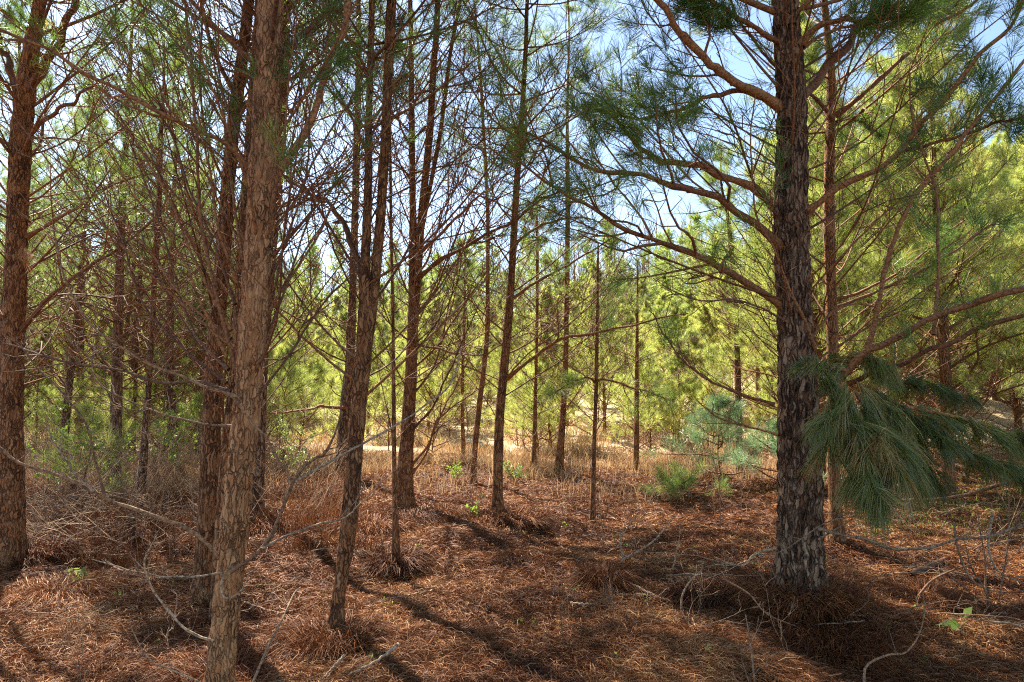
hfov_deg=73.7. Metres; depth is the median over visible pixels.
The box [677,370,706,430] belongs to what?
pine sapling
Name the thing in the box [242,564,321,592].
fallen branch
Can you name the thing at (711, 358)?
pine sapling
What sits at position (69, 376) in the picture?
pine tree
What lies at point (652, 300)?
pine tree
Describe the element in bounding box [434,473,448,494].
dry weed
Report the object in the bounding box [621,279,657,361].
pine tree
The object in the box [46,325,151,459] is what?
pine sapling
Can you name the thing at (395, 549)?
pine tree
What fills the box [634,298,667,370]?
pine tree
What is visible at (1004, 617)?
fallen branch
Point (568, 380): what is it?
pine tree
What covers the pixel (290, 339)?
pine tree
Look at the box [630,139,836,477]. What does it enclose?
pine tree
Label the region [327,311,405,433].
pine tree
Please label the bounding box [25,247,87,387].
pine tree
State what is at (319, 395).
pine sapling
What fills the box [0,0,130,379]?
pine tree
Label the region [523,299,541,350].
pine tree
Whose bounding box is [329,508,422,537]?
straw clump
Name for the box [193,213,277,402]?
pine tree
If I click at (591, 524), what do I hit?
dry weed
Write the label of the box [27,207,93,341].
pine tree
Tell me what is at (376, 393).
pine sapling
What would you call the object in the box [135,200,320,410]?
pine tree
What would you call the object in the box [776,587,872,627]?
fallen branch
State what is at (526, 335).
pine tree
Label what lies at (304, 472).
dry weed
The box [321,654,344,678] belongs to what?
fallen stick
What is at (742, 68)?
sky
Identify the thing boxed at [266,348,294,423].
pine tree
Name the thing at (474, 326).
pine tree
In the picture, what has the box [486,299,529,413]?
pine tree
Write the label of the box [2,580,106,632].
fallen branch
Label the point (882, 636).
straw clump
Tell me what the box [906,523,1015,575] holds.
fallen stick
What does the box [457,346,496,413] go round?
pine sapling
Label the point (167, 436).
leafy shrub
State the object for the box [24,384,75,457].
pine sapling
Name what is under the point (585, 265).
pine wood
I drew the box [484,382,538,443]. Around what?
pine sapling
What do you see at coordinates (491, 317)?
pine tree
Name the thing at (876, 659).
fallen branch
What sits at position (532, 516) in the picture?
straw clump
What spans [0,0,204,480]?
pine tree
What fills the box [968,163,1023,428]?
pine tree
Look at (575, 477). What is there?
dry weed
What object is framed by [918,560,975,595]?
fallen branch
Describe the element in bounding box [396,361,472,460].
pine sapling
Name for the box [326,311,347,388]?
pine tree
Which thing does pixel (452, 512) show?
straw clump
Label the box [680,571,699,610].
fallen branch
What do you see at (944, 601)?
fallen branch
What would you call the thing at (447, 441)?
dry weed
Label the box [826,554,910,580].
fallen branch
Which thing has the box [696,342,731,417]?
pine sapling
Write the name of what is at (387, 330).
pine tree
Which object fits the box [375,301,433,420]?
pine tree
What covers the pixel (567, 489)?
dry weed
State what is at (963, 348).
pine tree
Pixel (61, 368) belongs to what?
pine sapling
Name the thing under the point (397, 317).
pine tree
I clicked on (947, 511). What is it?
fallen branch
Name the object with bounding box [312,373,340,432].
pine sapling
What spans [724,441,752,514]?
bare sapling
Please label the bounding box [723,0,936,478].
pine tree
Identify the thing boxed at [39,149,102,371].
pine tree
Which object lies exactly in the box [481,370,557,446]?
pine sapling
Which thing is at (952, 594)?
straw clump
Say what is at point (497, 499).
pine tree
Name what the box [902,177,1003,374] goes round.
pine tree
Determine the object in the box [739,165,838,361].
pine tree
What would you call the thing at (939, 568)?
fallen branch
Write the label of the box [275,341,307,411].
pine sapling
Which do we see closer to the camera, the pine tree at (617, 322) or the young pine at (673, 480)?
the young pine at (673, 480)
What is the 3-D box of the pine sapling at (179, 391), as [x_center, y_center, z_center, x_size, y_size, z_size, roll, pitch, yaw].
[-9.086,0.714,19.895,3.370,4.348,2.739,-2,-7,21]
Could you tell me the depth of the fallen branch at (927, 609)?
4.60 m
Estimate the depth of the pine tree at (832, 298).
7.04 m
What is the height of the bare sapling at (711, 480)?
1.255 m
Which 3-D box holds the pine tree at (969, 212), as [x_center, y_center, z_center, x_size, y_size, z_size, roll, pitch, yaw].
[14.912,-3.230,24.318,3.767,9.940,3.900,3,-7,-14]
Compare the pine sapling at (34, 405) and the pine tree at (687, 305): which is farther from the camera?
the pine tree at (687, 305)
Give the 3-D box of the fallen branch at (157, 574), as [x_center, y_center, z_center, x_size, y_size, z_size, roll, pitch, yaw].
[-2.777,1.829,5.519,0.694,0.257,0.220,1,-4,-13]
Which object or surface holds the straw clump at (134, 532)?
on the ground at (1006, 418)
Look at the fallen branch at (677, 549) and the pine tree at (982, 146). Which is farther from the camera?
the pine tree at (982, 146)
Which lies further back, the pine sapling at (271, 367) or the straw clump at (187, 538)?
the pine sapling at (271, 367)
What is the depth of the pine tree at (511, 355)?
29.18 m
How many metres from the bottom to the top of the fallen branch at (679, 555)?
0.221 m
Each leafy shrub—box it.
[24,396,110,513]
[76,421,138,498]
[149,372,201,486]
[270,414,314,486]
[443,461,463,482]
[503,459,529,480]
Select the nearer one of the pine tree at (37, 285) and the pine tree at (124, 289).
the pine tree at (37, 285)
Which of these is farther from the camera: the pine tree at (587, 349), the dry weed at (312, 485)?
the pine tree at (587, 349)
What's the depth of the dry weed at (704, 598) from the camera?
4.27 m
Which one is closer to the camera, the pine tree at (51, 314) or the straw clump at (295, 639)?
the straw clump at (295, 639)
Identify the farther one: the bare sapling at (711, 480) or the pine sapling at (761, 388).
the pine sapling at (761, 388)
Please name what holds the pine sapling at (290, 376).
on the ground at (1006, 418)
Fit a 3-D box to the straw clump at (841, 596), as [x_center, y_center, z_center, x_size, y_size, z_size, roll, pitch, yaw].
[2.046,1.751,4.820,1.265,0.300,1.261,0,-4,0]
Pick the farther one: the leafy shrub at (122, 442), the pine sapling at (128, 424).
the pine sapling at (128, 424)
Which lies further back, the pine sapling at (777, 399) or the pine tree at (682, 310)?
the pine tree at (682, 310)
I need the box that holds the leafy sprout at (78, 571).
[63,566,90,580]
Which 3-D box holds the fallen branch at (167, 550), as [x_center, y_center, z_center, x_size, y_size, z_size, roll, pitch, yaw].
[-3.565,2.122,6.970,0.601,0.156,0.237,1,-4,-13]
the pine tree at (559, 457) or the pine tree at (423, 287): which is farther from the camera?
the pine tree at (423, 287)
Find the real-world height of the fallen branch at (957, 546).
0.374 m
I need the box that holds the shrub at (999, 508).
[855,476,1023,543]
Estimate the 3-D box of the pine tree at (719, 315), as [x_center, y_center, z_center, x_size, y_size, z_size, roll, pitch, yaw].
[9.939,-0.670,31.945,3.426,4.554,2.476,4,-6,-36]
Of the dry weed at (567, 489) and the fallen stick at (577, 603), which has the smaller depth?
the fallen stick at (577, 603)
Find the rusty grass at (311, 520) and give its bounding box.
[12,453,398,569]
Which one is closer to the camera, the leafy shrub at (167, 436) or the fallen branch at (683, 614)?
the fallen branch at (683, 614)
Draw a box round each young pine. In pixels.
[36,399,135,508]
[637,457,734,499]
[639,391,769,481]
[724,415,827,486]
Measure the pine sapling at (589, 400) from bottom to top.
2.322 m
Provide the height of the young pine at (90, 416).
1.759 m
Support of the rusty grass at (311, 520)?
on the ground at (1006, 418)
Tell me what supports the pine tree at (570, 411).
on the ground at (1006, 418)
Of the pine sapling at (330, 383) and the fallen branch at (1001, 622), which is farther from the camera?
the pine sapling at (330, 383)
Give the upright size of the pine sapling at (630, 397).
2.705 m
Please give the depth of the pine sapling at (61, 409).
22.39 m
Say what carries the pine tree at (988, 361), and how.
on the ground at (1006, 418)
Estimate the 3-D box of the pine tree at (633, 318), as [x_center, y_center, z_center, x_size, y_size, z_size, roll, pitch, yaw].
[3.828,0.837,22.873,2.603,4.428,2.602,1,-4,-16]
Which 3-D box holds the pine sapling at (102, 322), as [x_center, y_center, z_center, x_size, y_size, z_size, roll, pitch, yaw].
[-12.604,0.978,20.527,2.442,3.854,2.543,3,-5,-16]
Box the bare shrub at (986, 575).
[915,470,1023,603]
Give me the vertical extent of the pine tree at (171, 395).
10.094 m
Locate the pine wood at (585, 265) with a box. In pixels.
[1,185,769,353]
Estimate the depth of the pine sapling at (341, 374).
15.61 m
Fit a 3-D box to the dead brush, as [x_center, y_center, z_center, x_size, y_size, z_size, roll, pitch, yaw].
[-6.061,1.903,8.667,8.817,1.036,4.728,0,-4,0]
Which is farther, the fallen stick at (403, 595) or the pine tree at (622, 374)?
the pine tree at (622, 374)
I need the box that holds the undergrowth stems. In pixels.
[23,365,384,545]
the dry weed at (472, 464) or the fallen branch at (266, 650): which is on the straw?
the fallen branch at (266, 650)
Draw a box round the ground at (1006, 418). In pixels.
[0,338,1023,681]
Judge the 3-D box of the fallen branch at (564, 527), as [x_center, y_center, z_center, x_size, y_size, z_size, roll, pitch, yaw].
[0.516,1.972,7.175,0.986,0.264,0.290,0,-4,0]
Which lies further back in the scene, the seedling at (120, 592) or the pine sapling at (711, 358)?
the pine sapling at (711, 358)
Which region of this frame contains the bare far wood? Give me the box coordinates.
[301,174,767,357]
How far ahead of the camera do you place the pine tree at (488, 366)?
27.34 m
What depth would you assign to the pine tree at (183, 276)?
22.28 m
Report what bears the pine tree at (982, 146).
on the ground at (1006, 418)
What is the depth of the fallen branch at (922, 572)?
5.84 m
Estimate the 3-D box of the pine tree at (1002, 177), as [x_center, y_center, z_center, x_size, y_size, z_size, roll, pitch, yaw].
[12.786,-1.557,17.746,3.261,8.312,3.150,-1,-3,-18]
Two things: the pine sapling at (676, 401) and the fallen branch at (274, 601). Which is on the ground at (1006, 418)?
the pine sapling at (676, 401)
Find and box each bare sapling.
[573,441,649,545]
[679,427,732,526]
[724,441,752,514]
[730,610,776,681]
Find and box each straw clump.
[0,532,93,571]
[0,564,134,608]
[59,520,162,544]
[132,635,299,681]
[151,528,195,556]
[249,508,304,535]
[258,609,410,667]
[265,498,322,512]
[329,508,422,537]
[352,542,437,579]
[374,504,452,527]
[409,502,470,517]
[456,508,518,526]
[474,502,558,530]
[558,482,603,493]
[559,557,651,596]
[651,570,760,618]
[716,563,899,636]
[739,606,936,679]
[871,573,998,618]
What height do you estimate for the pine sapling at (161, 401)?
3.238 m
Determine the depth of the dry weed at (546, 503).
9.11 m
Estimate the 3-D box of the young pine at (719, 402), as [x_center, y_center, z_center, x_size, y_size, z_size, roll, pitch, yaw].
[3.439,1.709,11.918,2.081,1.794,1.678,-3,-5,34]
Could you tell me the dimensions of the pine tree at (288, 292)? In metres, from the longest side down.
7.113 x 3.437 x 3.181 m
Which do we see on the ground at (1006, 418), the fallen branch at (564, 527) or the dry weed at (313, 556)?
the dry weed at (313, 556)
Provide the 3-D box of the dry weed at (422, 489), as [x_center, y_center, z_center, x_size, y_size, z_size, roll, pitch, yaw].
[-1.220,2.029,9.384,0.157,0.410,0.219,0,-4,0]
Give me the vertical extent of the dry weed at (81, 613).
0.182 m
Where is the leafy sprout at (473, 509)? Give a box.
[464,494,484,512]
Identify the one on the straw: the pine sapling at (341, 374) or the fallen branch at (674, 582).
the fallen branch at (674, 582)
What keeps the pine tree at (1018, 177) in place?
on the ground at (1006, 418)
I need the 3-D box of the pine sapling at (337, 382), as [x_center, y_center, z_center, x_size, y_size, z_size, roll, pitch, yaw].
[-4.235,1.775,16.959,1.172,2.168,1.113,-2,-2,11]
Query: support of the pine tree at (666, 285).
on the ground at (1006, 418)
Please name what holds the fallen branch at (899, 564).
on the ground at (1006, 418)
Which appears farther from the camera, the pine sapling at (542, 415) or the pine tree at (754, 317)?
the pine tree at (754, 317)
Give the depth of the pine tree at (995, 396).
21.44 m
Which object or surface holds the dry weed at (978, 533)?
on the ground at (1006, 418)
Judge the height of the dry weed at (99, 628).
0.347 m
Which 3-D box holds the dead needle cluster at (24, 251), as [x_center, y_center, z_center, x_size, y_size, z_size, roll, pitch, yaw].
[-4.317,-0.697,6.059,0.203,0.320,0.211,2,-5,-28]
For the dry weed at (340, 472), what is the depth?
9.25 m
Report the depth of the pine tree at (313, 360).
25.05 m
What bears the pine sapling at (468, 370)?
on the ground at (1006, 418)
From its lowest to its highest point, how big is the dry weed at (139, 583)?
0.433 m
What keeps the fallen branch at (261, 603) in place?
on the ground at (1006, 418)
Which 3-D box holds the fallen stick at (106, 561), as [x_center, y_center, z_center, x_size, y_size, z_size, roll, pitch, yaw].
[-3.333,1.998,5.970,2.017,0.165,0.412,-3,-5,35]
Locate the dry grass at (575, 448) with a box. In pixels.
[24,389,883,504]
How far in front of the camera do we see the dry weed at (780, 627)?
4.09 m
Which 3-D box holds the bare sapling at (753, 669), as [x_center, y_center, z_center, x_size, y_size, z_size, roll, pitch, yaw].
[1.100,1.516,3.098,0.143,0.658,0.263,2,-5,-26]
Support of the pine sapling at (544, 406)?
on the ground at (1006, 418)
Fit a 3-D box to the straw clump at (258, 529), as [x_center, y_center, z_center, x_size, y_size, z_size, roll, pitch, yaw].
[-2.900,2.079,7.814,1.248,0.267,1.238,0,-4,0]
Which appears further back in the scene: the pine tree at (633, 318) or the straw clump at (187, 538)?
the pine tree at (633, 318)
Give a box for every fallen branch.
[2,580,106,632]
[43,609,114,623]
[77,564,187,590]
[117,552,192,588]
[134,541,191,556]
[241,589,288,612]
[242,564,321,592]
[252,579,300,681]
[260,590,327,614]
[311,533,386,557]
[518,515,606,539]
[602,516,642,553]
[605,590,658,596]
[619,513,637,561]
[621,518,672,561]
[633,545,725,569]
[649,570,701,599]
[666,560,764,586]
[670,559,734,569]
[672,525,680,569]
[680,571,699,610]
[680,610,737,681]
[699,547,775,581]
[722,578,797,626]
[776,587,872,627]
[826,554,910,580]
[848,532,953,573]
[863,591,935,681]
[871,538,931,560]
[889,597,969,618]
[893,496,1004,522]
[893,555,963,575]
[895,551,983,580]
[896,595,1020,611]
[901,479,1013,501]
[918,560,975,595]
[922,525,991,546]
[935,589,1023,622]
[947,602,1010,635]
[952,522,1023,592]
[978,539,1023,559]
[987,513,1022,582]
[990,620,1023,628]
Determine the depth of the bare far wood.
68.28 m
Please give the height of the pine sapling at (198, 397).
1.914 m
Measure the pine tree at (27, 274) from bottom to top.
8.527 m
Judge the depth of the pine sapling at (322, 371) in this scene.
22.34 m
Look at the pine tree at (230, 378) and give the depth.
4.80 m
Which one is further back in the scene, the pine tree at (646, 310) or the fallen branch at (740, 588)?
the pine tree at (646, 310)
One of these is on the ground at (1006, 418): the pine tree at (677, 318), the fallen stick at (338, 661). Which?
the pine tree at (677, 318)
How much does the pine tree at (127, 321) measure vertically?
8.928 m
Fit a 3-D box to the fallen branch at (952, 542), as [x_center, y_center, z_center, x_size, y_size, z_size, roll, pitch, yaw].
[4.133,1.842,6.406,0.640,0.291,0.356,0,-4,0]
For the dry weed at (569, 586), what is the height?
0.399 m
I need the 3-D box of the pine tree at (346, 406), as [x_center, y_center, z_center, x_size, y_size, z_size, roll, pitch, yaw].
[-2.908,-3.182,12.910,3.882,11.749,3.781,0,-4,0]
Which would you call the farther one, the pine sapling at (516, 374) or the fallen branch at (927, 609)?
the pine sapling at (516, 374)
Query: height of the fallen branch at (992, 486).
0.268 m
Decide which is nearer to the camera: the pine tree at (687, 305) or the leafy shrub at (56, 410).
the leafy shrub at (56, 410)
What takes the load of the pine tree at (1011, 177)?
on the ground at (1006, 418)
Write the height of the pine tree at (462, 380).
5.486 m
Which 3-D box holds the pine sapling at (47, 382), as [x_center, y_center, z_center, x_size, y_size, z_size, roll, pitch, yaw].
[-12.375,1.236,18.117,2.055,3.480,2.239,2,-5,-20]
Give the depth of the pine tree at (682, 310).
35.20 m
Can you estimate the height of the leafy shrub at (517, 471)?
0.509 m
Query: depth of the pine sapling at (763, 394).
16.88 m
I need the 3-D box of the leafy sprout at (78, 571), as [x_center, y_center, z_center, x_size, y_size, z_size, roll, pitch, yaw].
[-3.559,1.939,5.623,0.202,0.197,0.183,0,-4,0]
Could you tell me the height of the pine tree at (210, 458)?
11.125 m
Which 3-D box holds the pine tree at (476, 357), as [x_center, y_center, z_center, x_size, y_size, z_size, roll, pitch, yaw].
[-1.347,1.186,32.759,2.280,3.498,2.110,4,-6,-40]
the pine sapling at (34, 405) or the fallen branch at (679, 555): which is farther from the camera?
the pine sapling at (34, 405)
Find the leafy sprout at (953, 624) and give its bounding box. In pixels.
[936,606,972,637]
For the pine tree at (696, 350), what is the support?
on the ground at (1006, 418)
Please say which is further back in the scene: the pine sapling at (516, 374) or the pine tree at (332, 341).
the pine tree at (332, 341)
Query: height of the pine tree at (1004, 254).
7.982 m
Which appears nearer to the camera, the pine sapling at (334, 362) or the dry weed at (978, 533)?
the dry weed at (978, 533)
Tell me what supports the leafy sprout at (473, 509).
on the ground at (1006, 418)
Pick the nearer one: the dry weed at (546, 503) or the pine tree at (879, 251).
the dry weed at (546, 503)
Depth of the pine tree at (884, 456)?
4.76 m
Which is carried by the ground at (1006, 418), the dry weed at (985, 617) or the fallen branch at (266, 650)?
the dry weed at (985, 617)
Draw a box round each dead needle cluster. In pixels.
[13,246,37,275]
[219,441,228,477]
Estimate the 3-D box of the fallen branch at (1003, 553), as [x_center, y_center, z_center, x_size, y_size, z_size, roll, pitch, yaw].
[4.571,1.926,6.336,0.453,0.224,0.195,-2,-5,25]
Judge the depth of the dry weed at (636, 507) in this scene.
7.73 m
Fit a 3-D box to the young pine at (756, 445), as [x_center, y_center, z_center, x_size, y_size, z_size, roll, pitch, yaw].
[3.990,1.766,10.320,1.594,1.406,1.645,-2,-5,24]
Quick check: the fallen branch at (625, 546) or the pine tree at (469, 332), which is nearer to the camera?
the fallen branch at (625, 546)
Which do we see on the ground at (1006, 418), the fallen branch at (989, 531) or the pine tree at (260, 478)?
the pine tree at (260, 478)
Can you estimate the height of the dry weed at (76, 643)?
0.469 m
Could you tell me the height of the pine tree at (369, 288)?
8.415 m
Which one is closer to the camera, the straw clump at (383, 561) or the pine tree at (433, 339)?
the straw clump at (383, 561)
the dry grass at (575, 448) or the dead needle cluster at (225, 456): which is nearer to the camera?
the dead needle cluster at (225, 456)
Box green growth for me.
[27,346,985,445]
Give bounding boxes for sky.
[0,0,1023,317]
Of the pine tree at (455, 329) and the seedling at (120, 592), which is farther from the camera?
the pine tree at (455, 329)
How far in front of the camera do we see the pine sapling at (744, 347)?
22.89 m
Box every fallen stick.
[96,556,191,579]
[243,587,330,613]
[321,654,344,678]
[349,643,399,674]
[370,589,433,604]
[570,601,597,605]
[625,582,697,604]
[696,558,752,571]
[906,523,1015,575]
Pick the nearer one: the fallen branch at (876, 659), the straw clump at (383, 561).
the fallen branch at (876, 659)
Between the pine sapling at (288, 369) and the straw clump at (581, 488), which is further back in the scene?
the pine sapling at (288, 369)
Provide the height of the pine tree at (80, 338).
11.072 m
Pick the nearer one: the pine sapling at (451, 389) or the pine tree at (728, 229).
the pine tree at (728, 229)
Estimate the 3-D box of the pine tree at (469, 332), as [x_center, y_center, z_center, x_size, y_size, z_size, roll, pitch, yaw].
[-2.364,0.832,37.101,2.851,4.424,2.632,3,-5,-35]
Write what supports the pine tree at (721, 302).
on the ground at (1006, 418)
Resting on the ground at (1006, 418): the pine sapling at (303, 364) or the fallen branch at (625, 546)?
the pine sapling at (303, 364)
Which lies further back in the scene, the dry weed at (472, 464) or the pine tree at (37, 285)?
the pine tree at (37, 285)
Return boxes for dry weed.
[29,557,79,607]
[59,601,101,681]
[69,603,103,624]
[86,600,117,654]
[127,553,150,605]
[155,613,197,656]
[193,571,249,611]
[292,452,314,492]
[300,450,324,515]
[306,540,320,572]
[322,473,338,500]
[326,444,344,499]
[362,432,386,477]
[373,452,421,503]
[417,477,426,499]
[433,419,461,461]
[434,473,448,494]
[448,422,491,503]
[448,427,505,494]
[521,418,543,471]
[532,487,553,511]
[534,451,582,522]
[535,464,547,488]
[546,561,578,610]
[546,566,591,638]
[552,467,586,514]
[563,447,589,501]
[588,506,599,542]
[599,436,629,483]
[600,574,635,624]
[615,485,649,530]
[642,431,665,507]
[665,551,760,633]
[681,417,747,509]
[701,536,757,586]
[753,573,797,650]
[923,505,972,542]
[961,504,992,556]
[972,595,1001,633]
[996,509,1022,545]
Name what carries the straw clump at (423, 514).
on the ground at (1006, 418)
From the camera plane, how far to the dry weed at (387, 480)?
9.04 m
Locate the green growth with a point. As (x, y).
(505, 421)
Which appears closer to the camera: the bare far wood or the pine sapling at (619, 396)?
the pine sapling at (619, 396)
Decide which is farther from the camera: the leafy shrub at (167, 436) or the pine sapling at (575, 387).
the pine sapling at (575, 387)
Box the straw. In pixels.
[0,441,1023,681]
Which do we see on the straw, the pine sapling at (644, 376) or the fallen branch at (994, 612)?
the fallen branch at (994, 612)
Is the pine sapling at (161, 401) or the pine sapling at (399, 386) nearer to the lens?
the pine sapling at (161, 401)
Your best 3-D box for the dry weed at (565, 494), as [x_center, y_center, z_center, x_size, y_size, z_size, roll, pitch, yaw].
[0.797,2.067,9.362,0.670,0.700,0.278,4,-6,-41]
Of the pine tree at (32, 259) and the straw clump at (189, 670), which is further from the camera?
the pine tree at (32, 259)
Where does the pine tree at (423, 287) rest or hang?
on the ground at (1006, 418)
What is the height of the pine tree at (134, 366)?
10.170 m
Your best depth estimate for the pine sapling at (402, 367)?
16.80 m
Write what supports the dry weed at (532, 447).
on the ground at (1006, 418)
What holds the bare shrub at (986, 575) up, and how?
on the ground at (1006, 418)
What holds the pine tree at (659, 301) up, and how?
on the ground at (1006, 418)
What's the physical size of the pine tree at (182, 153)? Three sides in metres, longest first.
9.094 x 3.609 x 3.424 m
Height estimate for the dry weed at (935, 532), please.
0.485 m
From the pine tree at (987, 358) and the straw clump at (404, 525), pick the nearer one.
the straw clump at (404, 525)
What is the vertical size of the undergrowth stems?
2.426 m
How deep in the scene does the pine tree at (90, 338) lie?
32.19 m
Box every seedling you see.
[113,584,124,595]
[705,643,715,662]
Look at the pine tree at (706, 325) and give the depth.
24.89 m
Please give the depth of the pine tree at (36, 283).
24.39 m
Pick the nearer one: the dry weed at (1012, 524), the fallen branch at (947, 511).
the dry weed at (1012, 524)
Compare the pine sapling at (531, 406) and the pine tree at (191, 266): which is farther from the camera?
the pine tree at (191, 266)
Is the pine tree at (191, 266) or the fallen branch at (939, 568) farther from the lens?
the pine tree at (191, 266)
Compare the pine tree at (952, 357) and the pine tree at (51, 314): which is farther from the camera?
the pine tree at (51, 314)
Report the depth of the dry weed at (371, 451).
12.12 m
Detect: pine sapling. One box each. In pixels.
[24,324,77,444]
[24,340,49,409]
[24,374,56,438]
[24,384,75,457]
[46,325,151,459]
[53,324,98,415]
[53,380,73,428]
[54,313,130,418]
[90,372,137,461]
[125,334,197,451]
[140,346,189,413]
[150,390,221,460]
[156,294,229,432]
[183,363,221,440]
[265,345,297,459]
[266,338,318,462]
[266,344,308,444]
[266,358,340,448]
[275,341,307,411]
[294,362,334,423]
[296,359,325,416]
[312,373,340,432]
[316,356,344,418]
[318,373,342,439]
[322,364,384,444]
[365,369,391,431]
[366,340,417,450]
[381,348,403,418]
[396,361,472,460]
[433,355,470,438]
[450,356,487,428]
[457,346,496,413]
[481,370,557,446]
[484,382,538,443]
[505,358,558,437]
[507,355,522,415]
[507,381,556,449]
[511,357,559,456]
[552,347,583,435]
[578,367,609,426]
[587,335,666,456]
[602,359,632,421]
[619,366,663,446]
[657,373,693,452]
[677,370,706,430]
[685,342,733,437]
[689,375,718,444]
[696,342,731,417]
[704,339,747,399]
[707,343,726,418]
[729,346,753,398]
[740,340,761,406]
[744,347,777,415]
[744,369,777,448]
[747,360,776,435]
[762,369,825,413]
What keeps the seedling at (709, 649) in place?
on the ground at (1006, 418)
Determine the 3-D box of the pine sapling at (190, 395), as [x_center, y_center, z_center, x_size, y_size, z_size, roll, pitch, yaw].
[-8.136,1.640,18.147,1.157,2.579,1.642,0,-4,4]
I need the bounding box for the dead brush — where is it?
[25,444,337,565]
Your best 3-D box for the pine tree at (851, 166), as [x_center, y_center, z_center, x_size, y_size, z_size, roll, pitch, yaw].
[7.306,-1.868,15.759,3.865,9.365,4.003,-1,-4,19]
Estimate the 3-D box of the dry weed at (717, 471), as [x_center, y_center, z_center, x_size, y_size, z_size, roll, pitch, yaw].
[2.906,1.699,9.549,0.668,1.344,0.941,4,-6,-44]
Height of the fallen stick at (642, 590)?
0.100 m
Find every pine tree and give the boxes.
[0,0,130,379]
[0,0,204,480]
[0,0,237,571]
[0,0,482,681]
[0,0,506,604]
[0,20,319,508]
[0,83,153,456]
[0,113,64,427]
[0,141,93,418]
[0,146,61,392]
[0,196,63,382]
[0,217,67,378]
[2,81,152,431]
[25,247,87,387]
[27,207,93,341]
[28,0,462,621]
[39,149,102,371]
[51,295,96,399]
[54,48,215,454]
[82,132,188,397]
[85,274,190,401]
[86,168,160,369]
[86,263,112,339]
[87,203,160,381]
[94,18,243,460]
[95,0,627,629]
[114,139,214,434]
[132,166,189,416]
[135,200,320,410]
[140,175,234,420]
[145,0,435,514]
[145,151,193,386]
[151,123,235,455]
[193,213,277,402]
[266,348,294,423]
[270,0,456,478]
[271,259,290,339]
[275,282,333,416]
[281,319,322,407]
[282,0,597,510]
[287,315,332,415]
[301,293,337,391]
[312,1,497,572]
[312,288,343,388]
[326,293,347,372]
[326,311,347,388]
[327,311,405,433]
[356,0,687,512]
[369,319,401,418]
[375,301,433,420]
[378,283,395,335]
[381,293,406,378]
[386,295,477,432]
[387,0,584,483]
[400,276,428,368]
[402,235,527,456]
[422,279,457,408]
[428,0,715,474]
[430,0,1023,616]
[432,295,479,413]
[465,300,499,401]
[466,319,475,392]
[469,316,479,350]
[469,332,494,395]
[472,176,637,467]
[474,329,508,409]
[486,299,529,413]
[488,311,528,402]
[490,316,590,448]
[494,294,516,339]
[511,214,681,523]
[511,282,582,431]
[513,328,534,374]
[521,319,533,351]
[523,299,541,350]
[551,281,615,414]
[568,291,608,408]
[569,262,642,432]
[572,240,712,471]
[589,303,661,425]
[608,348,685,452]
[609,298,640,385]
[616,287,627,333]
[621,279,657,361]
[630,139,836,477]
[632,288,666,351]
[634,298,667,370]
[639,291,685,374]
[647,295,692,397]
[651,0,1023,545]
[652,270,678,302]
[652,338,708,436]
[666,328,721,420]
[679,306,701,341]
[681,305,728,383]
[682,287,700,330]
[685,242,776,432]
[687,266,729,338]
[688,271,740,340]
[697,259,758,393]
[699,285,747,359]
[707,63,934,454]
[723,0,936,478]
[723,304,776,421]
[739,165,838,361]
[747,52,1020,418]
[748,76,922,402]
[761,194,887,399]
[817,0,1023,494]
[844,103,909,404]
[855,99,1021,449]
[878,132,1001,419]
[896,179,1010,415]
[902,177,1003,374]
[935,116,978,384]
[953,149,1023,431]
[955,132,1023,429]
[957,147,1018,400]
[963,129,1023,410]
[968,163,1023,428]
[978,134,986,170]
[980,148,1023,400]
[983,153,1022,386]
[997,130,1017,176]
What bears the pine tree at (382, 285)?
on the ground at (1006, 418)
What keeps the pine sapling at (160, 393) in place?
on the ground at (1006, 418)
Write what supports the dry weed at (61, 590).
on the ground at (1006, 418)
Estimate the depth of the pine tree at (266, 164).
3.48 m
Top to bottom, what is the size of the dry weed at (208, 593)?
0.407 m
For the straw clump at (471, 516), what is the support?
on the ground at (1006, 418)
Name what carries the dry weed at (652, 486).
on the ground at (1006, 418)
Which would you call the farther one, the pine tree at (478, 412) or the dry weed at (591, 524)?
the pine tree at (478, 412)
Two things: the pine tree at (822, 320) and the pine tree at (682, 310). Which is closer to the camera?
the pine tree at (822, 320)
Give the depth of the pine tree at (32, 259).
20.11 m
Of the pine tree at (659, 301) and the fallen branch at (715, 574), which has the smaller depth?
the fallen branch at (715, 574)
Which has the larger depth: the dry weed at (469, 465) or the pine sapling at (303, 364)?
the pine sapling at (303, 364)
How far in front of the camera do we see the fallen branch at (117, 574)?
5.39 m
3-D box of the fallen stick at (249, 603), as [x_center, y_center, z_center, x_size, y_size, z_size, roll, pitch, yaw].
[-1.682,1.936,5.073,0.653,0.134,0.195,0,-4,-6]
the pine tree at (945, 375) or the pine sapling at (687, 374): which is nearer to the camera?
the pine tree at (945, 375)
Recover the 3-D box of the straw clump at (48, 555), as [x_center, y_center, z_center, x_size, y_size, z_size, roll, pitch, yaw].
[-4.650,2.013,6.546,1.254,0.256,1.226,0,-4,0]
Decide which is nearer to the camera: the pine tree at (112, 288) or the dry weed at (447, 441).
the dry weed at (447, 441)
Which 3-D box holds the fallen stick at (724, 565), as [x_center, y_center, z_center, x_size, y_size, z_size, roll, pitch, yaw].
[1.953,1.929,5.913,0.638,0.046,0.334,2,-5,-22]
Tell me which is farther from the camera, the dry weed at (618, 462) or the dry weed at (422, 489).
the dry weed at (618, 462)
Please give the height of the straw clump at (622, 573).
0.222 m
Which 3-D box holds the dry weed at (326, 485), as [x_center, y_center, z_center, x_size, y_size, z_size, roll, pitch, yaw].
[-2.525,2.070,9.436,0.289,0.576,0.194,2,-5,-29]

